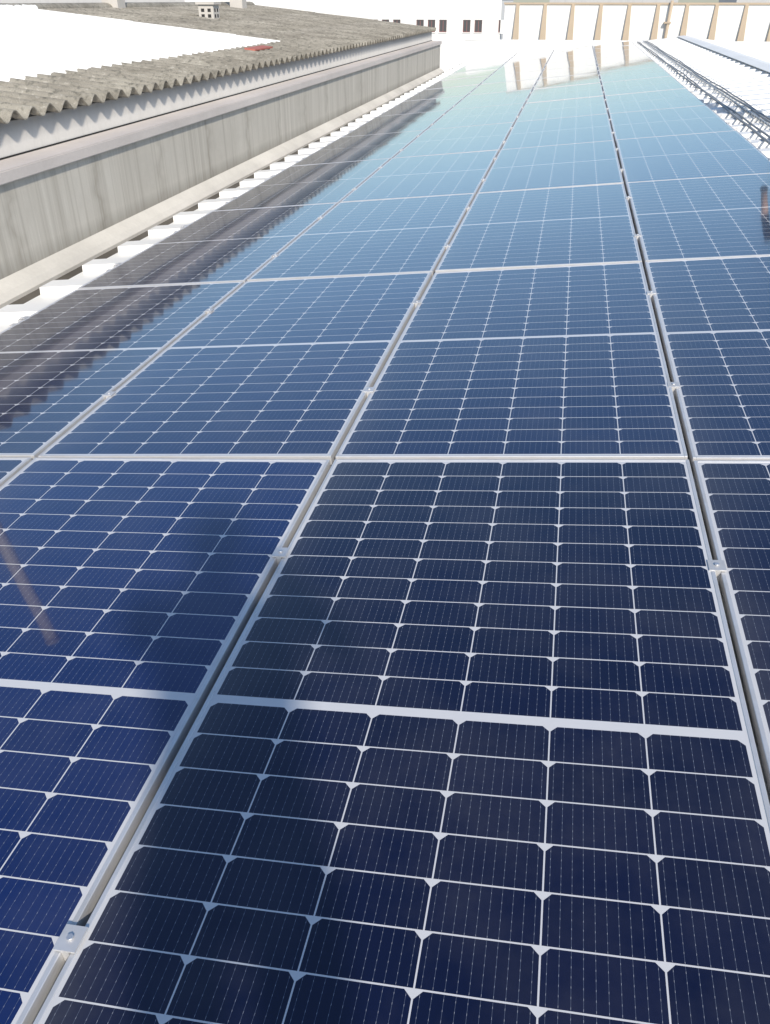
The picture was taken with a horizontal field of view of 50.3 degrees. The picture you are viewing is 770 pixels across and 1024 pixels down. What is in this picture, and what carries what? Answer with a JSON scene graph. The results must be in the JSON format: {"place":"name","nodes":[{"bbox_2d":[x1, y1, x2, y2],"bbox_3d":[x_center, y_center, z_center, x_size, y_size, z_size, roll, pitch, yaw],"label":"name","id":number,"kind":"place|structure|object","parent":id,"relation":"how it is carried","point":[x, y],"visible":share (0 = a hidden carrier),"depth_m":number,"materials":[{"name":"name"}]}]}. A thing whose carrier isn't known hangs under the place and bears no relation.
{"place":"outdoors","nodes":[
{"label":"outdoors","id":0,"kind":"place"},
{"bbox_2d":[9,63,461,304],"bbox_3d":[-0.976,-5.293,11.968,0.172,0.180,37.000,6,33,10],"label":"roof gutter","id":1,"kind":"object","parent":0,"point":[36,293],"depth_m":7.12,"materials":[{"name":"grey metal"}]},
{"bbox_2d":[185,0,512,71],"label":"distant building","id":2,"kind":"structure","parent":0,"point":[455,23],"depth_m":60.79,"materials":[{"name":"white"}]},
{"bbox_2d":[0,37,769,803],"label":"roof","id":3,"kind":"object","parent":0,"point":[744,81],"visible":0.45,"depth_m":9.79,"materials":[{"name":"white metal"}]},
{"bbox_2d":[0,0,769,2],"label":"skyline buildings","id":4,"kind":"structure","parent":0,"point":[615,1],"depth_m":79.34,"materials":[{"name":"white"}]},
{"bbox_2d":[513,0,718,2],"label":"sky","id":5,"kind":"structure","parent":0,"point":[679,1],"materials":[{"name":"white"}]},
{"bbox_2d":[464,39,769,61],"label":"roof","id":6,"kind":"structure","parent":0,"point":[475,48],"depth_m":26.75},
{"bbox_2d":[503,4,769,41],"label":"parapet wall","id":7,"kind":"structure","parent":0,"point":[729,18],"depth_m":28.27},
{"bbox_2d":[504,2,769,4],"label":"parapet coping","id":8,"kind":"object","parent":7,"relation":"on","point":[571,3],"visible":1,"depth_m":28.10,"materials":[{"name":"beige concrete"}]},
{"bbox_2d":[512,4,769,41],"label":"parapet buttresses","id":9,"kind":"structure","parent":7,"relation":"attached to","point":[712,32],"depth_m":28.24,"materials":[{"name":"beige stone"}]},
{"bbox_2d":[663,0,673,38],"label":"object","id":10,"kind":"structure","parent":7,"relation":"attached to","point":[668,22],"depth_m":27.92,"materials":[{"name":"beige plastic"}]},
{"bbox_2d":[637,41,769,144],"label":"roof conduits","id":11,"kind":"object","parent":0,"point":[747,105],"visible":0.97,"depth_m":10.78,"materials":[{"name":"grey metal"}]},
{"bbox_2d":[677,35,769,72],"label":"roof ridge capping","id":12,"kind":"object","parent":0,"point":[754,62],"visible":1,"depth_m":17.16,"materials":[{"name":"white metal"}]},
{"bbox_3d":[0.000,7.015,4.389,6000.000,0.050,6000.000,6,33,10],"label":"ground","id":13,"kind":"structure","parent":0,"visible":0},
{"bbox_2d":[0,32,431,159],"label":"wall","id":14,"kind":"structure","parent":13,"relation":"on","point":[31,132],"depth_m":8.05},
{"bbox_2d":[0,5,435,123],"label":"corrugated roof","id":15,"kind":"structure","parent":14,"relation":"on","point":[57,60],"depth_m":11.00,"materials":[{"name":"grey concrete"}]},
{"bbox_2d":[101,0,125,7],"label":"chimney","id":16,"kind":"object","parent":15,"relation":"on","point":[117,3],"depth_m":16.51,"materials":[{"name":"white"}]},
{"bbox_2d":[0,2,254,9],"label":"fibre cement ridge capping","id":17,"kind":"object","parent":15,"relation":"on","point":[14,6],"visible":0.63,"depth_m":15.72,"materials":[{"name":"white"}]},
{"bbox_2d":[195,2,220,18],"bbox_3d":[-3.626,-10.305,16.882,0.400,0.340,0.400,6,33,10],"label":"roof vent box","id":18,"kind":"object","parent":15,"relation":"on","point":[208,9],"visible":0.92,"depth_m":16.75,"materials":[{"name":"white"}]},
{"bbox_2d":[229,0,246,7],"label":"chimney","id":19,"kind":"object","parent":15,"relation":"on","point":[239,3],"depth_m":21.34,"materials":[{"name":"white"}]},
{"bbox_2d":[244,45,272,50],"bbox_3d":[-1.842,-6.778,11.969,0.160,0.036,0.800,6,33,10],"label":"red roof patch","id":20,"kind":"object","parent":15,"relation":"on","point":[257,48],"visible":1,"depth_m":11.86,"materials":[{"name":"red"}]},
{"bbox_2d":[0,45,439,279],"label":"parapet wall","id":21,"kind":"structure","parent":13,"relation":"on","point":[45,214],"depth_m":7.75,"materials":[{"name":"grey concrete"}]},
{"bbox_2d":[0,40,431,159],"bbox_3d":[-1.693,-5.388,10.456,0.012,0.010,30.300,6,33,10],"label":"gutter","id":22,"kind":"object","parent":21,"relation":"on","point":[174,111],"visible":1,"depth_m":8.11,"materials":[{"name":"grey metal"}]},
{"bbox_2d":[0,41,441,185],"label":"parapet coping","id":23,"kind":"object","parent":21,"relation":"on","point":[18,167],"visible":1,"depth_m":7.72,"materials":[{"name":"grey concrete"}]},
{"bbox_2d":[0,68,443,308],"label":"wall base fillet","id":24,"kind":"object","parent":21,"relation":"attached to","point":[17,285],"depth_m":7.67,"materials":[{"name":"beige concrete"}]},
{"bbox_2d":[698,38,769,62],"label":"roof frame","id":25,"kind":"object","parent":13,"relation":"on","point":[760,52],"depth_m":21.68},
{"bbox_2d":[9,42,769,960],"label":"panel clamps","id":26,"kind":"object","parent":25,"relation":"on","point":[65,946],"visible":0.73,"depth_m":2.30,"materials":[{"name":"silver metal"}]},
{"bbox_2d":[0,457,31,486],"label":"solar panel","id":27,"kind":"object","parent":26,"relation":"on","point":[10,467],"visible":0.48,"depth_m":2.99,"materials":[{"name":"blue glass"}]},
{"bbox_2d":[0,281,243,459],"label":"solar panel","id":28,"kind":"object","parent":26,"relation":"on","point":[68,361],"visible":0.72,"depth_m":4.11,"materials":[{"name":"blue glass"}]},
{"bbox_2d":[0,458,330,1023],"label":"solar panel","id":29,"kind":"object","parent":26,"relation":"on","point":[132,590],"visible":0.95,"depth_m":2.04,"materials":[{"name":"blue glass"}]},
{"bbox_2d":[78,203,337,288],"bbox_3d":[-1.173,-1.989,6.035,1.134,0.035,2.278,1,32,13],"label":"solar panel","id":30,"kind":"object","parent":26,"relation":"on","point":[239,245],"visible":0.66,"depth_m":5.79,"materials":[{"name":"blue glass"}]},
{"bbox_2d":[38,272,431,464],"bbox_3d":[-0.509,-0.775,3.871,1.134,0.035,2.278,1,31,13],"label":"solar panel","id":31,"kind":"object","parent":26,"relation":"on","point":[280,369],"visible":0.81,"depth_m":3.51,"materials":[{"name":"blue glass"}]},
{"bbox_2d":[214,158,390,210],"bbox_3d":[-0.716,-3.181,7.939,1.134,0.037,2.278,1,32,13],"label":"solar panel","id":32,"kind":"object","parent":26,"relation":"on","point":[336,182],"visible":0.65,"depth_m":7.77,"materials":[{"name":"blue glass"}]},
{"bbox_2d":[291,130,424,165],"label":"solar panel","id":33,"kind":"object","parent":26,"relation":"on","point":[366,147],"visible":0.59,"depth_m":9.71,"materials":[{"name":"blue glass"}]},
{"bbox_2d":[247,193,474,280],"bbox_3d":[-0.052,-1.969,5.779,1.134,0.036,2.278,1,32,13],"label":"solar panel","id":34,"kind":"object","parent":26,"relation":"on","point":[387,236],"visible":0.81,"depth_m":5.53,"materials":[{"name":"blue glass"}]},
{"bbox_2d":[20,43,749,940],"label":"bolts","id":35,"kind":"object","parent":26,"relation":"on","point":[70,937],"visible":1,"depth_m":3.00,"materials":[{"name":"silver metal"}]},
{"bbox_2d":[343,110,448,136],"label":"solar panel","id":36,"kind":"object","parent":26,"relation":"on","point":[401,123],"visible":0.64,"depth_m":11.65,"materials":[{"name":"blue glass"}]},
{"bbox_2d":[33,459,769,1023],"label":"solar panel","id":37,"kind":"object","parent":26,"relation":"on","point":[469,741],"visible":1,"depth_m":1.54,"materials":[{"name":"blue glass"}]},
{"bbox_2d":[340,150,498,201],"bbox_3d":[0.404,-3.160,7.684,1.134,0.035,2.278,1,32,13],"label":"solar panel","id":38,"kind":"object","parent":26,"relation":"on","point":[433,175],"visible":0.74,"depth_m":7.50,"materials":[{"name":"blue glass"}]},
{"bbox_2d":[379,96,465,115],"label":"solar panel","id":39,"kind":"object","parent":26,"relation":"on","point":[426,105],"visible":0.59,"depth_m":13.57,"materials":[{"name":"blue glass"}]},
{"bbox_2d":[405,85,478,100],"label":"solar panel","id":40,"kind":"object","parent":26,"relation":"on","point":[445,92],"visible":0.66,"depth_m":15.46,"materials":[{"name":"blue glass"}]},
{"bbox_2d":[393,122,513,157],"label":"solar panel","id":41,"kind":"object","parent":26,"relation":"on","point":[486,137],"visible":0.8,"depth_m":9.44,"materials":[{"name":"blue glass"}]},
{"bbox_2d":[424,76,488,89],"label":"solar panel","id":42,"kind":"object","parent":26,"relation":"in","point":[460,82],"visible":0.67,"depth_m":17.36,"materials":[{"name":"blue glass"}]},
{"bbox_2d":[440,68,498,80],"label":"solar panel","id":43,"kind":"object","parent":26,"relation":"on","point":[470,74],"visible":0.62,"depth_m":19.25,"materials":[{"name":"blue glass"}]},
{"bbox_2d":[427,103,524,129],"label":"solar panel","id":44,"kind":"object","parent":26,"relation":"on","point":[507,113],"visible":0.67,"depth_m":11.38,"materials":[{"name":"blue glass"}]},
{"bbox_2d":[454,62,505,72],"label":"solar panel","id":45,"kind":"object","parent":26,"relation":"on","point":[480,67],"visible":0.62,"depth_m":21.23,"materials":[{"name":"blue glass"}]},
{"bbox_2d":[466,57,511,65],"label":"solar panel","id":46,"kind":"object","parent":26,"relation":"on","point":[493,61],"visible":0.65,"depth_m":23.16,"materials":[{"name":"blue glass"}]},
{"bbox_2d":[451,89,531,109],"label":"solar panel","id":47,"kind":"object","parent":26,"relation":"on","point":[495,99],"visible":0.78,"depth_m":13.31,"materials":[{"name":"blue glass"}]},
{"bbox_2d":[468,79,537,94],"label":"solar panel","id":48,"kind":"object","parent":26,"relation":"on","point":[505,86],"visible":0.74,"depth_m":15.21,"materials":[{"name":"blue glass"}]},
{"bbox_2d":[335,262,687,459],"bbox_3d":[0.612,-0.755,3.615,1.134,0.035,2.278,1,31,13],"label":"solar panel","id":49,"kind":"object","parent":26,"relation":"on","point":[562,362],"visible":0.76,"depth_m":3.23,"materials":[{"name":"blue glass"}]},
{"bbox_2d":[481,70,542,83],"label":"solar panel","id":50,"kind":"object","parent":26,"relation":"on","point":[509,77],"visible":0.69,"depth_m":17.12,"materials":[{"name":"blue glass"}]},
{"bbox_2d":[492,63,545,74],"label":"solar panel","id":51,"kind":"object","parent":26,"relation":"on","point":[525,68],"visible":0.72,"depth_m":19.07,"materials":[{"name":"blue glass"}]},
{"bbox_2d":[435,183,641,272],"bbox_3d":[1.068,-1.948,5.522,1.134,0.037,2.278,1,32,13],"label":"solar panel","id":52,"kind":"object","parent":26,"relation":"on","point":[567,226],"visible":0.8,"depth_m":5.25,"materials":[{"name":"blue glass"}]},
{"bbox_2d":[478,140,623,192],"bbox_3d":[1.525,-3.140,7.427,1.134,0.035,2.278,1,32,13],"label":"solar panel","id":53,"kind":"object","parent":26,"relation":"on","point":[566,165],"visible":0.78,"depth_m":7.23,"materials":[{"name":"blue glass"}]},
{"bbox_2d":[501,113,613,149],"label":"solar panel","id":54,"kind":"object","parent":26,"relation":"on","point":[563,130],"visible":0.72,"depth_m":9.20,"materials":[{"name":"blue glass"}]},
{"bbox_2d":[516,96,607,121],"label":"solar panel","id":55,"kind":"object","parent":26,"relation":"on","point":[565,108],"visible":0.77,"depth_m":11.13,"materials":[{"name":"blue glass"}]},
{"bbox_2d":[526,83,603,102],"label":"solar panel","id":56,"kind":"object","parent":26,"relation":"on","point":[567,92],"visible":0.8,"depth_m":13.01,"materials":[{"name":"blue glass"}]},
{"bbox_2d":[533,73,600,88],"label":"solar panel","id":57,"kind":"object","parent":26,"relation":"on","point":[561,81],"visible":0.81,"depth_m":14.93,"materials":[{"name":"blue glass"}]},
{"bbox_2d":[539,65,597,78],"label":"solar panel","id":58,"kind":"object","parent":26,"relation":"on","point":[570,71],"visible":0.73,"depth_m":16.87,"materials":[{"name":"blue glass"}]},
{"bbox_2d":[594,49,643,58],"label":"solar panel","id":59,"kind":"object","parent":26,"relation":"in","point":[617,53],"visible":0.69,"depth_m":20.49,"materials":[{"name":"blue glass"}]},
{"bbox_2d":[597,59,659,72],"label":"solar panel","id":60,"kind":"object","parent":26,"relation":"in","point":[628,65],"visible":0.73,"depth_m":16.64,"materials":[{"name":"blue glass"}]},
{"bbox_2d":[599,66,670,84],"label":"solar panel","id":61,"kind":"object","parent":26,"relation":"on","point":[633,74],"visible":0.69,"depth_m":14.70,"materials":[{"name":"blue glass"}]},
{"bbox_2d":[602,76,684,96],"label":"solar panel","id":62,"kind":"object","parent":26,"relation":"on","point":[641,85],"visible":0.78,"depth_m":12.77,"materials":[{"name":"blue glass"}]},
{"bbox_2d":[605,88,705,113],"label":"solar panel","id":63,"kind":"object","parent":26,"relation":"on","point":[662,99],"visible":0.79,"depth_m":10.87,"materials":[{"name":"blue glass"}]},
{"bbox_2d":[609,105,733,143],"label":"solar panel","id":64,"kind":"object","parent":26,"relation":"on","point":[670,121],"visible":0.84,"depth_m":8.95,"materials":[{"name":"blue glass"}]},
{"bbox_2d":[616,130,769,185],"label":"solar panel","id":65,"kind":"object","parent":26,"relation":"on","point":[710,154],"visible":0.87,"depth_m":7.00,"materials":[{"name":"blue glass"}]},
{"bbox_2d":[626,173,769,264],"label":"solar panel","id":66,"kind":"object","parent":26,"relation":"on","point":[705,217],"visible":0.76,"depth_m":5.16,"materials":[{"name":"blue glass"}]},
{"bbox_2d":[645,256,769,467],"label":"solar panel","id":67,"kind":"object","parent":26,"relation":"on","point":[713,317],"visible":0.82,"depth_m":3.28,"materials":[{"name":"blue glass"}]},
{"bbox_2d":[693,460,769,793],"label":"solar panel","id":68,"kind":"object","parent":26,"relation":"on","point":[734,496],"visible":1,"depth_m":2.07,"materials":[{"name":"blue glass"}]},
{"bbox_2d":[500,58,548,67],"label":"solar panel","id":69,"kind":"object","parent":25,"relation":"in","point":[526,62],"visible":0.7,"depth_m":21.01,"materials":[{"name":"blue glass"}]},
{"bbox_2d":[507,53,551,61],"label":"solar panel","id":70,"kind":"object","parent":25,"relation":"in","point":[531,57],"visible":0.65,"depth_m":22.86,"materials":[{"name":"blue glass"}]},
{"bbox_2d":[544,58,595,69],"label":"solar panel","id":71,"kind":"object","parent":25,"relation":"in","point":[573,63],"visible":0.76,"depth_m":18.82,"materials":[{"name":"blue glass"}]},
{"bbox_2d":[547,53,594,62],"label":"solar panel","id":72,"kind":"object","parent":25,"relation":"in","point":[570,58],"visible":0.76,"depth_m":20.77,"materials":[{"name":"blue glass"}]},
{"bbox_2d":[550,49,593,57],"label":"solar panel","id":73,"kind":"object","parent":25,"relation":"in","point":[577,52],"visible":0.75,"depth_m":22.67,"materials":[{"name":"blue glass"}]},
{"bbox_2d":[553,45,592,52],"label":"solar panel","id":74,"kind":"object","parent":25,"relation":"in","point":[572,49],"visible":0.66,"depth_m":24.58,"materials":[{"name":"blue glass"}]},
{"bbox_2d":[592,41,634,48],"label":"solar panel","id":75,"kind":"object","parent":25,"relation":"in","point":[626,43],"visible":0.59,"depth_m":24.23,"materials":[{"name":"blue glass"}]},
{"bbox_2d":[594,45,638,52],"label":"solar panel","id":76,"kind":"object","parent":25,"relation":"in","point":[617,48],"visible":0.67,"depth_m":22.36,"materials":[{"name":"blue glass"}]},
{"bbox_2d":[596,53,650,63],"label":"solar panel","id":77,"kind":"object","parent":25,"relation":"in","point":[623,58],"visible":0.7,"depth_m":18.58,"materials":[{"name":"blue glass"}]},
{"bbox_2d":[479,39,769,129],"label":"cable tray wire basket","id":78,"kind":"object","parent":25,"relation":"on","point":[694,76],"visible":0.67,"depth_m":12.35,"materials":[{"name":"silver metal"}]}
]}

